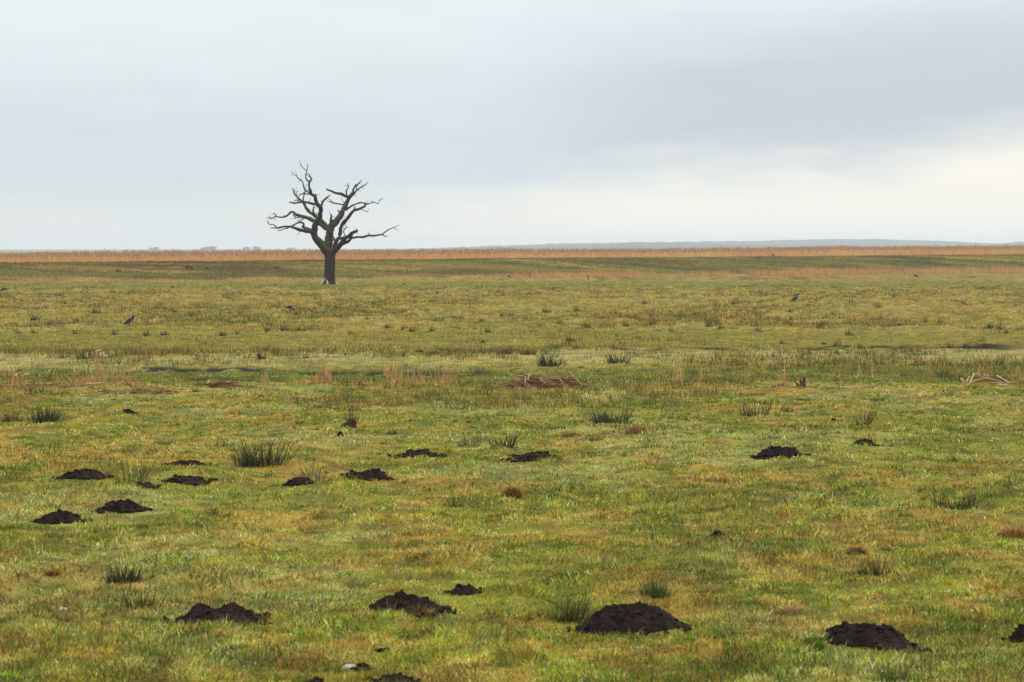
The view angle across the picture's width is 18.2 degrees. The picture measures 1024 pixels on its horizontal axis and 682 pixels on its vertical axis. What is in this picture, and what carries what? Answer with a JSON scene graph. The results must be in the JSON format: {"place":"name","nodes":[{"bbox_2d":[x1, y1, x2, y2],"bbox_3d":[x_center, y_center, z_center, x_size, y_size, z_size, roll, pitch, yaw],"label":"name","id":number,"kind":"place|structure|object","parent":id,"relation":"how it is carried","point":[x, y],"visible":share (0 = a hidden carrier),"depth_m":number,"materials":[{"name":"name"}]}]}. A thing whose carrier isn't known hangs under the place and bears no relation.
{"place":"outdoors","nodes":[
{"label":"outdoors","id":0,"kind":"place"},
{"bbox_2d":[42,568,61,575],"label":"grass tussock","id":1,"kind":"object","parent":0,"point":[50,571],"depth_m":25.29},
{"bbox_2d":[0,249,377,250],"bbox_3d":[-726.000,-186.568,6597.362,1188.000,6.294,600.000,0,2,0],"label":"hills","id":2,"kind":"structure","parent":0,"point":[158,249],"depth_m":6450.44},
{"bbox_2d":[0,251,1023,681],"bbox_3d":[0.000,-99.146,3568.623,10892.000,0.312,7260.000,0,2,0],"label":"ground","id":3,"kind":"structure","parent":0,"point":[892,309],"depth_m":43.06,"materials":[{"name":"plant"}]},
{"bbox_2d":[0,407,23,421],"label":"rush tuft","id":4,"kind":"object","parent":3,"relation":"on","point":[7,419],"visible":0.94,"depth_m":49.40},
{"bbox_2d":[0,370,26,387],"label":"reed clump","id":5,"kind":"object","parent":3,"relation":"on","point":[12,379],"visible":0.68,"depth_m":60.72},
{"bbox_2d":[15,372,28,384],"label":"reed clump","id":6,"kind":"object","parent":3,"relation":"on","point":[22,377],"visible":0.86,"depth_m":61.40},
{"bbox_2d":[1,465,49,479],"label":"rush tuft","id":7,"kind":"object","parent":3,"relation":"on","point":[15,474],"visible":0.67,"depth_m":36.20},
{"bbox_2d":[27,313,43,320],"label":"rush tuft","id":8,"kind":"object","parent":3,"relation":"on","point":[36,317],"visible":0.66,"depth_m":116.67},
{"bbox_2d":[22,399,66,422],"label":"rush tuft","id":9,"kind":"object","parent":3,"relation":"on","point":[46,418],"visible":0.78,"depth_m":48.73,"materials":[{"name":"plant"}]},
{"bbox_2d":[39,609,75,622],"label":"rush tuft","id":10,"kind":"object","parent":3,"relation":"on","point":[65,618],"visible":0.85,"depth_m":22.32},
{"bbox_2d":[30,509,92,524],"bbox_3d":[-4.268,1.669,30.357,0.592,0.150,0.477,0,2,0],"label":"molehill","id":11,"kind":"object","parent":3,"relation":"on","point":[58,516],"visible":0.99,"depth_m":30.24,"materials":[{"name":"soil"}]},
{"bbox_2d":[19,373,103,386],"bbox_3d":[-8.661,0.755,61.322,1.734,0.312,0.857,0,2,0],"label":"reed heap","id":12,"kind":"object","parent":3,"relation":"on","point":[58,384],"visible":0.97,"depth_m":61.25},
{"bbox_2d":[62,372,94,386],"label":"reed clump","id":13,"kind":"object","parent":3,"relation":"on","point":[79,380],"visible":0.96,"depth_m":61.20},
{"bbox_2d":[70,347,93,358],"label":"rush tuft","id":14,"kind":"object","parent":3,"relation":"on","point":[83,355],"visible":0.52,"depth_m":75.78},
{"bbox_2d":[52,468,114,479],"bbox_3d":[-4.864,1.506,36.260,0.716,0.136,0.624,0,2,0],"label":"molehill","id":15,"kind":"object","parent":3,"relation":"on","point":[83,474],"visible":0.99,"depth_m":36.13,"materials":[{"name":"soil"}]},
{"bbox_2d":[88,303,102,312],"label":"rush tuft","id":16,"kind":"object","parent":3,"relation":"on","point":[92,311],"visible":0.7,"depth_m":128.88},
{"bbox_2d":[89,349,110,385],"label":"reed clump","id":17,"kind":"object","parent":3,"relation":"on","point":[103,378],"visible":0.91,"depth_m":61.34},
{"bbox_2d":[92,498,152,513],"bbox_3d":[-3.828,1.624,31.480,0.541,0.150,0.531,0,2,16],"label":"molehill","id":18,"kind":"object","parent":3,"relation":"on","point":[127,505],"visible":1,"depth_m":31.38,"materials":[{"name":"soil"}]},
{"bbox_2d":[100,559,147,583],"bbox_3d":[-3.011,1.796,25.070,0.451,0.212,0.465,0,2,0],"label":"grass tuft","id":19,"kind":"object","parent":3,"relation":"on","point":[129,578],"visible":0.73,"depth_m":24.99,"materials":[{"name":"plant"}]},
{"bbox_2d":[109,365,141,385],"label":"reed clump","id":20,"kind":"object","parent":3,"relation":"on","point":[121,382],"visible":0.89,"depth_m":61.57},
{"bbox_2d":[123,315,135,325],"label":"crow","id":21,"kind":"object","parent":3,"relation":"on","point":[129,320],"visible":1,"depth_m":106.84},
{"bbox_2d":[123,409,136,413],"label":"molehill","id":22,"kind":"object","parent":3,"relation":"on","point":[130,411],"visible":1,"depth_m":50.88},
{"bbox_2d":[112,457,155,483],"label":"rush tuft","id":23,"kind":"object","parent":3,"relation":"on","point":[129,479],"visible":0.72,"depth_m":35.27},
{"bbox_2d":[90,379,181,393],"bbox_3d":[-6.813,0.849,58.359,1.714,0.310,0.905,0,2,0],"label":"reed heap","id":24,"kind":"object","parent":3,"relation":"on","point":[139,390],"visible":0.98,"depth_m":58.20,"materials":[{"name":"plant"}]},
{"bbox_2d":[110,582,173,608],"bbox_3d":[-2.660,1.843,23.108,0.494,0.254,0.445,0,2,0],"label":"rush tuft","id":25,"kind":"object","parent":3,"relation":"on","point":[143,603],"visible":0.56,"depth_m":23.09,"materials":[{"name":"plant"}]},
{"bbox_2d":[133,481,160,488],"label":"molehill","id":26,"kind":"object","parent":3,"relation":"on","point":[146,485],"visible":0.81,"depth_m":34.59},
{"bbox_2d":[149,652,179,666],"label":"rush tuft","id":27,"kind":"object","parent":3,"relation":"on","point":[164,661],"visible":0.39,"depth_m":19.92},
{"bbox_2d":[157,474,217,485],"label":"molehill","id":28,"kind":"object","parent":3,"relation":"on","point":[189,480],"visible":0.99,"depth_m":35.36,"materials":[{"name":"soil"}]},
{"bbox_2d":[164,460,211,465],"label":"molehill","id":29,"kind":"object","parent":3,"relation":"on","point":[186,463],"visible":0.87,"depth_m":38.54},
{"bbox_2d":[200,501,233,515],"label":"rush tuft","id":30,"kind":"object","parent":3,"relation":"on","point":[216,513],"visible":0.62,"depth_m":31.12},
{"bbox_2d":[162,602,271,626],"bbox_3d":[-2.055,1.906,22.266,0.788,0.169,0.682,0,2,0],"label":"molehill","id":31,"kind":"object","parent":3,"relation":"on","point":[230,610],"visible":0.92,"depth_m":22.16,"materials":[{"name":"soil"}]},
{"bbox_2d":[189,375,254,387],"bbox_3d":[-5.504,0.799,60.692,1.405,0.330,1.026,0,2,0],"label":"reed heap","id":32,"kind":"object","parent":3,"relation":"on","point":[231,384],"visible":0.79,"depth_m":60.64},
{"bbox_2d":[256,350,266,358],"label":"rush tuft","id":33,"kind":"object","parent":3,"relation":"on","point":[260,356],"visible":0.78,"depth_m":75.68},
{"bbox_2d":[230,437,297,467],"bbox_3d":[-2.966,1.300,38.294,0.998,0.428,0.835,0,2,0],"label":"rush tuft","id":34,"kind":"object","parent":3,"relation":"on","point":[251,460],"visible":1,"depth_m":38.26,"materials":[{"name":"plant"}]},
{"bbox_2d":[260,371,268,381],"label":"reed clump","id":35,"kind":"object","parent":3,"relation":"on","point":[264,379],"visible":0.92,"depth_m":63.18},
{"bbox_2d":[258,471,281,477],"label":"grass tuft","id":36,"kind":"object","parent":3,"relation":"on","point":[269,473],"visible":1,"depth_m":36.88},
{"bbox_2d":[265,646,302,661],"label":"rush tuft","id":37,"kind":"object","parent":3,"relation":"on","point":[278,656],"visible":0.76,"depth_m":20.21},
{"bbox_2d":[281,476,316,485],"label":"molehill","id":38,"kind":"object","parent":3,"relation":"on","point":[295,481],"visible":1,"depth_m":35.16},
{"bbox_2d":[280,455,332,481],"bbox_3d":[-2.294,1.400,36.001,0.397,0.409,0.672,-1,2,-34],"label":"rush tuft","id":39,"kind":"object","parent":3,"relation":"on","point":[316,474],"visible":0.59,"depth_m":35.96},
{"bbox_2d":[294,377,321,383],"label":"reed clump","id":40,"kind":"object","parent":3,"relation":"on","point":[311,380],"visible":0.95,"depth_m":62.05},
{"bbox_2d":[304,676,324,681],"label":"molehill","id":41,"kind":"object","parent":3,"relation":"on","point":[316,679],"visible":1,"depth_m":18.84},
{"bbox_2d":[310,404,328,407],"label":"grass tussock","id":42,"kind":"object","parent":3,"relation":"on","point":[320,406],"depth_m":52.86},
{"bbox_2d":[311,359,334,383],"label":"reed clump","id":43,"kind":"object","parent":3,"relation":"on","point":[325,373],"visible":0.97,"depth_m":62.20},
{"bbox_2d":[267,161,398,284],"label":"dead tree","id":44,"kind":"object","parent":3,"relation":"on","point":[329,248],"visible":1,"depth_m":233.96,"materials":[{"name":"wood"}]},
{"bbox_2d":[342,664,354,670],"bbox_3d":[-1.009,2.025,19.797,0.086,0.059,0.066,0,2,0],"label":"stone","id":45,"kind":"object","parent":3,"relation":"on","point":[347,666],"visible":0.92,"depth_m":19.78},
{"bbox_2d":[339,408,358,428],"bbox_3d":[-2.388,1.102,46.840,0.247,0.471,0.224,1,2,40],"label":"stump","id":46,"kind":"object","parent":3,"relation":"on","point":[350,422],"visible":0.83,"depth_m":46.80,"materials":[{"name":"brown wood"}]},
{"bbox_2d":[350,662,373,671],"bbox_3d":[-0.922,2.015,19.728,0.136,0.072,0.121,1,2,39],"label":"soil clod","id":47,"kind":"object","parent":3,"relation":"on","point":[361,665],"visible":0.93,"depth_m":19.70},
{"bbox_2d":[341,468,394,480],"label":"molehill","id":48,"kind":"object","parent":3,"relation":"on","point":[372,474],"visible":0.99,"depth_m":35.54,"materials":[{"name":"soil"}]},
{"bbox_2d":[374,647,389,651],"bbox_3d":[-0.833,1.991,20.579,0.101,0.047,0.114,2,2,43],"label":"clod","id":49,"kind":"object","parent":3,"relation":"on","point":[380,650],"visible":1,"depth_m":20.54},
{"bbox_2d":[381,356,394,376],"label":"reed clump","id":50,"kind":"object","parent":3,"relation":"on","point":[388,375],"visible":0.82,"depth_m":66.93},
{"bbox_2d":[383,429,400,434],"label":"rush tuft","id":51,"kind":"object","parent":3,"relation":"on","point":[392,432],"visible":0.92,"depth_m":45.05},
{"bbox_2d":[367,672,420,681],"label":"molehill","id":52,"kind":"object","parent":3,"relation":"on","point":[400,675],"visible":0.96,"depth_m":19.13,"materials":[{"name":"soil"}]},
{"bbox_2d":[387,352,401,382],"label":"reed clump","id":53,"kind":"object","parent":3,"relation":"on","point":[392,378],"visible":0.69,"depth_m":63.04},
{"bbox_2d":[359,589,456,617],"bbox_3d":[-0.747,1.882,23.014,0.707,0.195,0.587,0,2,0],"label":"molehill","id":54,"kind":"object","parent":3,"relation":"on","point":[402,598],"visible":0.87,"depth_m":22.94,"materials":[{"name":"soil"}]},
{"bbox_2d":[394,366,423,383],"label":"reed clump","id":55,"kind":"object","parent":3,"relation":"on","point":[413,375],"visible":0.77,"depth_m":62.33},
{"bbox_2d":[387,448,447,457],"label":"molehill","id":56,"kind":"object","parent":3,"relation":"on","point":[413,453],"visible":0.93,"depth_m":39.82,"materials":[{"name":"soil"}]},
{"bbox_2d":[410,604,440,618],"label":"grass tussock","id":57,"kind":"object","parent":3,"relation":"on","point":[430,611],"depth_m":22.87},
{"bbox_2d":[429,363,458,383],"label":"reed clump","id":58,"kind":"object","parent":3,"relation":"on","point":[446,377],"visible":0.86,"depth_m":62.12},
{"bbox_2d":[437,487,470,507],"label":"rush tuft","id":59,"kind":"object","parent":3,"relation":"on","point":[454,502],"visible":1,"depth_m":32.32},
{"bbox_2d":[443,583,482,594],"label":"molehill","id":60,"kind":"object","parent":3,"relation":"on","point":[460,589],"visible":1,"depth_m":24.07,"materials":[{"name":"soil"}]},
{"bbox_2d":[454,435,480,446],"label":"rush tuft","id":61,"kind":"object","parent":3,"relation":"on","point":[464,441],"visible":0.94,"depth_m":42.06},
{"bbox_2d":[484,326,495,332],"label":"rush tuft","id":62,"kind":"object","parent":3,"relation":"on","point":[485,331],"visible":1,"depth_m":99.09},
{"bbox_2d":[497,348,512,353],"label":"grass tussock","id":63,"kind":"object","parent":3,"relation":"on","point":[505,349],"depth_m":79.64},
{"bbox_2d":[487,427,524,448],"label":"rush tuft","id":64,"kind":"object","parent":3,"relation":"on","point":[505,444],"visible":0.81,"depth_m":41.49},
{"bbox_2d":[471,381,542,390],"bbox_3d":[-0.082,0.851,60.355,1.387,0.203,0.831,0,2,9],"label":"reed heap","id":65,"kind":"object","parent":3,"relation":"on","point":[535,388],"visible":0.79,"depth_m":60.27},
{"bbox_2d":[499,485,523,497],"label":"grass tussock","id":66,"kind":"object","parent":3,"relation":"on","point":[511,490],"depth_m":32.74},
{"bbox_2d":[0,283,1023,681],"bbox_3d":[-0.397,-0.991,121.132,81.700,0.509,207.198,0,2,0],"label":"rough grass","id":67,"kind":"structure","parent":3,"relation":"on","point":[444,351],"depth_m":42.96,"materials":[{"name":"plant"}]},
{"bbox_2d":[0,254,1023,281],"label":"dike","id":68,"kind":"structure","parent":3,"relation":"on","point":[167,270],"depth_m":296.10,"materials":[{"name":"plant"}]},
{"bbox_2d":[0,263,1023,282],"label":"dry grass","id":69,"kind":"structure","parent":68,"relation":"on","point":[867,271],"depth_m":318.31,"materials":[{"name":"plant"}]},
{"bbox_2d":[0,244,1023,262],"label":"reed bed","id":70,"kind":"object","parent":3,"relation":"on","point":[146,255],"visible":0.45,"depth_m":323.22,"materials":[{"name":"plant"}]},
{"bbox_2d":[521,349,536,354],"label":"grass tussock","id":71,"kind":"object","parent":3,"relation":"on","point":[528,351],"depth_m":79.13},
{"bbox_2d":[500,451,561,461],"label":"molehill","id":72,"kind":"object","parent":3,"relation":"on","point":[529,457],"visible":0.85,"depth_m":38.87,"materials":[{"name":"soil"}]},
{"bbox_2d":[503,370,590,388],"bbox_3d":[0.619,0.735,60.891,1.832,0.423,1.090,0,2,0],"label":"reed heap","id":73,"kind":"object","parent":3,"relation":"on","point":[536,383],"visible":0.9,"depth_m":60.66,"materials":[{"name":"plant"}]},
{"bbox_2d":[529,350,565,366],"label":"rush tuft","id":74,"kind":"object","parent":3,"relation":"on","point":[543,362],"visible":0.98,"depth_m":71.08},
{"bbox_2d":[527,590,601,622],"bbox_3d":[0.357,1.866,22.662,0.538,0.264,0.560,-2,2,-44],"label":"rush tuft","id":75,"kind":"object","parent":3,"relation":"on","point":[568,615],"visible":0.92,"depth_m":22.62,"materials":[{"name":"plant"}]},
{"bbox_2d":[558,430,582,436],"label":"grass tussock","id":76,"kind":"object","parent":3,"relation":"on","point":[570,433],"depth_m":43.63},
{"bbox_2d":[565,332,582,341],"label":"rush tuft","id":77,"kind":"object","parent":3,"relation":"on","point":[569,340],"visible":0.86,"depth_m":90.66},
{"bbox_2d":[581,435,600,440],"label":"rush tuft","id":78,"kind":"object","parent":3,"relation":"on","point":[590,438],"visible":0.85,"depth_m":42.93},
{"bbox_2d":[586,405,638,423],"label":"rush tuft","id":79,"kind":"object","parent":3,"relation":"on","point":[603,418],"visible":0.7,"depth_m":47.64,"materials":[{"name":"plant"}]},
{"bbox_2d":[601,352,632,363],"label":"rush tuft","id":80,"kind":"object","parent":3,"relation":"on","point":[615,360],"visible":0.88,"depth_m":72.27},
{"bbox_2d":[621,320,633,326],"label":"rush tuft","id":81,"kind":"object","parent":3,"relation":"on","point":[626,325],"visible":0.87,"depth_m":108.38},
{"bbox_2d":[566,601,695,635],"bbox_3d":[0.847,1.911,22.079,0.946,0.220,0.841,0,2,0],"label":"molehill","id":82,"kind":"object","parent":3,"relation":"on","point":[635,616],"visible":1,"depth_m":21.88,"materials":[{"name":"soil"}]},
{"bbox_2d":[625,423,657,434],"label":"grass tussock","id":83,"kind":"object","parent":3,"relation":"on","point":[634,429],"depth_m":44.70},
{"bbox_2d":[645,319,658,325],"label":"rush tuft","id":84,"kind":"object","parent":3,"relation":"on","point":[653,323],"visible":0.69,"depth_m":108.98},
{"bbox_2d":[631,572,678,598],"bbox_3d":[1.083,1.836,24.033,0.394,0.222,0.408,0,2,0],"label":"rush tuft","id":85,"kind":"object","parent":3,"relation":"on","point":[654,593],"visible":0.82,"depth_m":24.02,"materials":[{"name":"plant"}]},
{"bbox_2d":[657,406,686,418],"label":"rush tuft","id":86,"kind":"object","parent":3,"relation":"on","point":[669,416],"visible":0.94,"depth_m":49.98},
{"bbox_2d":[673,361,688,381],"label":"reed clump","id":87,"kind":"object","parent":3,"relation":"on","point":[679,376],"visible":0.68,"depth_m":63.66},
{"bbox_2d":[704,320,717,326],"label":"rush tuft","id":88,"kind":"object","parent":3,"relation":"on","point":[707,325],"visible":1,"depth_m":107.22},
{"bbox_2d":[709,530,724,536],"bbox_3d":[1.881,1.770,29.332,0.157,0.077,0.112,0,2,0],"label":"soil clod","id":89,"kind":"object","parent":3,"relation":"on","point":[716,533],"visible":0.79,"depth_m":29.31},
{"bbox_2d":[728,297,740,303],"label":"rush tuft","id":90,"kind":"object","parent":3,"relation":"on","point":[735,301],"visible":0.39,"depth_m":148.68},
{"bbox_2d":[726,397,784,416],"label":"rush tuft","id":91,"kind":"object","parent":3,"relation":"on","point":[755,412],"visible":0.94,"depth_m":50.58,"materials":[{"name":"plant"}]},
{"bbox_2d":[748,445,811,459],"bbox_3d":[3.247,1.364,39.176,0.703,0.181,0.611,-1,2,-26],"label":"molehill","id":92,"kind":"object","parent":3,"relation":"on","point":[771,452],"visible":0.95,"depth_m":39.04,"materials":[{"name":"soil"}]},
{"bbox_2d":[777,364,794,384],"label":"reed clump","id":93,"kind":"object","parent":3,"relation":"on","point":[783,383],"visible":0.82,"depth_m":61.77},
{"bbox_2d":[781,400,794,412],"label":"rush tuft","id":94,"kind":"object","parent":3,"relation":"on","point":[787,409],"visible":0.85,"depth_m":51.47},
{"bbox_2d":[770,601,810,614],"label":"grass tussock","id":95,"kind":"object","parent":3,"relation":"on","point":[783,608],"depth_m":22.89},
{"bbox_2d":[793,378,814,387],"bbox_3d":[5.596,0.804,60.088,0.644,0.229,0.426,1,2,20],"label":"broken stump","id":96,"kind":"object","parent":3,"relation":"on","point":[803,384],"visible":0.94,"depth_m":60.14,"materials":[{"name":"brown wood"}]},
{"bbox_2d":[793,627,829,649],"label":"grass tuft","id":97,"kind":"object","parent":3,"relation":"on","point":[816,642],"visible":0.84,"depth_m":20.74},
{"bbox_2d":[830,339,844,345],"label":"rush tuft","id":98,"kind":"object","parent":3,"relation":"on","point":[837,343],"visible":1,"depth_m":86.19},
{"bbox_2d":[842,328,860,335],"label":"rush tuft","id":99,"kind":"object","parent":3,"relation":"on","point":[848,333],"visible":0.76,"depth_m":96.99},
{"bbox_2d":[845,546,869,555],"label":"grass tussock","id":100,"kind":"object","parent":3,"relation":"on","point":[861,550],"depth_m":27.69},
{"bbox_2d":[848,362,867,376],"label":"reed clump","id":101,"kind":"object","parent":3,"relation":"on","point":[858,371],"visible":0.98,"depth_m":66.54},
{"bbox_2d":[840,399,881,424],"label":"rush tuft","id":102,"kind":"object","parent":3,"relation":"on","point":[868,420],"visible":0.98,"depth_m":46.98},
{"bbox_2d":[852,438,882,445],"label":"molehill","id":103,"kind":"object","parent":3,"relation":"on","point":[869,442],"visible":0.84,"depth_m":42.58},
{"bbox_2d":[811,621,932,653],"bbox_3d":[2.357,1.953,21.149,0.813,0.193,0.689,0,2,0],"label":"molehill","id":104,"kind":"object","parent":3,"relation":"on","point":[865,634],"visible":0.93,"depth_m":21.00,"materials":[{"name":"soil"}]},
{"bbox_2d":[845,556,910,577],"bbox_3d":[2.916,1.825,25.740,0.521,0.220,0.490,1,2,32],"label":"rush tuft","id":105,"kind":"object","parent":3,"relation":"on","point":[876,569],"visible":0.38,"depth_m":25.72,"materials":[{"name":"plant"}]},
{"bbox_2d":[877,660,913,681],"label":"rush tuft","id":106,"kind":"object","parent":3,"relation":"on","point":[893,677],"visible":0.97,"depth_m":19.05,"materials":[{"name":"plant"}]},
{"bbox_2d":[919,485,986,509],"bbox_3d":[4.471,1.562,32.074,0.624,0.314,0.643,1,2,40],"label":"rush tuft","id":107,"kind":"object","parent":3,"relation":"on","point":[957,505],"visible":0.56,"depth_m":32.08,"materials":[{"name":"plant"}]},
{"bbox_2d":[959,339,971,347],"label":"rush tuft","id":108,"kind":"object","parent":3,"relation":"on","point":[965,346],"visible":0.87,"depth_m":85.88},
{"bbox_2d":[960,373,1015,385],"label":"fallen branch","id":109,"kind":"object","parent":3,"relation":"on","point":[984,378],"visible":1,"depth_m":61.45,"materials":[{"name":"brown wood"}]},
{"bbox_2d":[976,365,999,376],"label":"reed clump","id":110,"kind":"object","parent":3,"relation":"on","point":[985,371],"visible":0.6,"depth_m":66.62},
{"bbox_2d":[982,324,994,328],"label":"rush tuft","id":111,"kind":"object","parent":3,"relation":"on","point":[989,326],"visible":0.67,"depth_m":103.98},
{"bbox_2d":[994,525,1023,538],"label":"grass tussock","id":112,"kind":"object","parent":3,"relation":"on","point":[1016,531],"depth_m":29.02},
{"bbox_2d":[1000,623,1023,642],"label":"molehill","id":113,"kind":"object","parent":3,"relation":"on","point":[1017,635],"visible":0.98,"depth_m":21.44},
{"bbox_2d":[1009,363,1023,380],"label":"reed clump","id":114,"kind":"object","parent":3,"relation":"on","point":[1017,373],"visible":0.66,"depth_m":64.90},
{"bbox_2d":[0,0,1023,249],"label":"sky","id":115,"kind":"structure","parent":0,"point":[125,124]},
{"bbox_2d":[353,239,1000,250],"bbox_3d":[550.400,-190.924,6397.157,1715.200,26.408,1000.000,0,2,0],"label":"hills","id":116,"kind":"structure","parent":0,"point":[856,242],"depth_m":6143.80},
{"bbox_2d":[417,242,1023,251],"bbox_3d":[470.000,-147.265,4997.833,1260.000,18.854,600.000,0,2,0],"label":"hills","id":117,"kind":"structure","parent":0,"point":[643,245],"depth_m":4829.56,"materials":[{"name":"grey"}]},
{"bbox_2d":[879,545,893,550],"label":"grass tussock","id":118,"kind":"object","parent":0,"point":[886,548],"depth_m":27.90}
]}

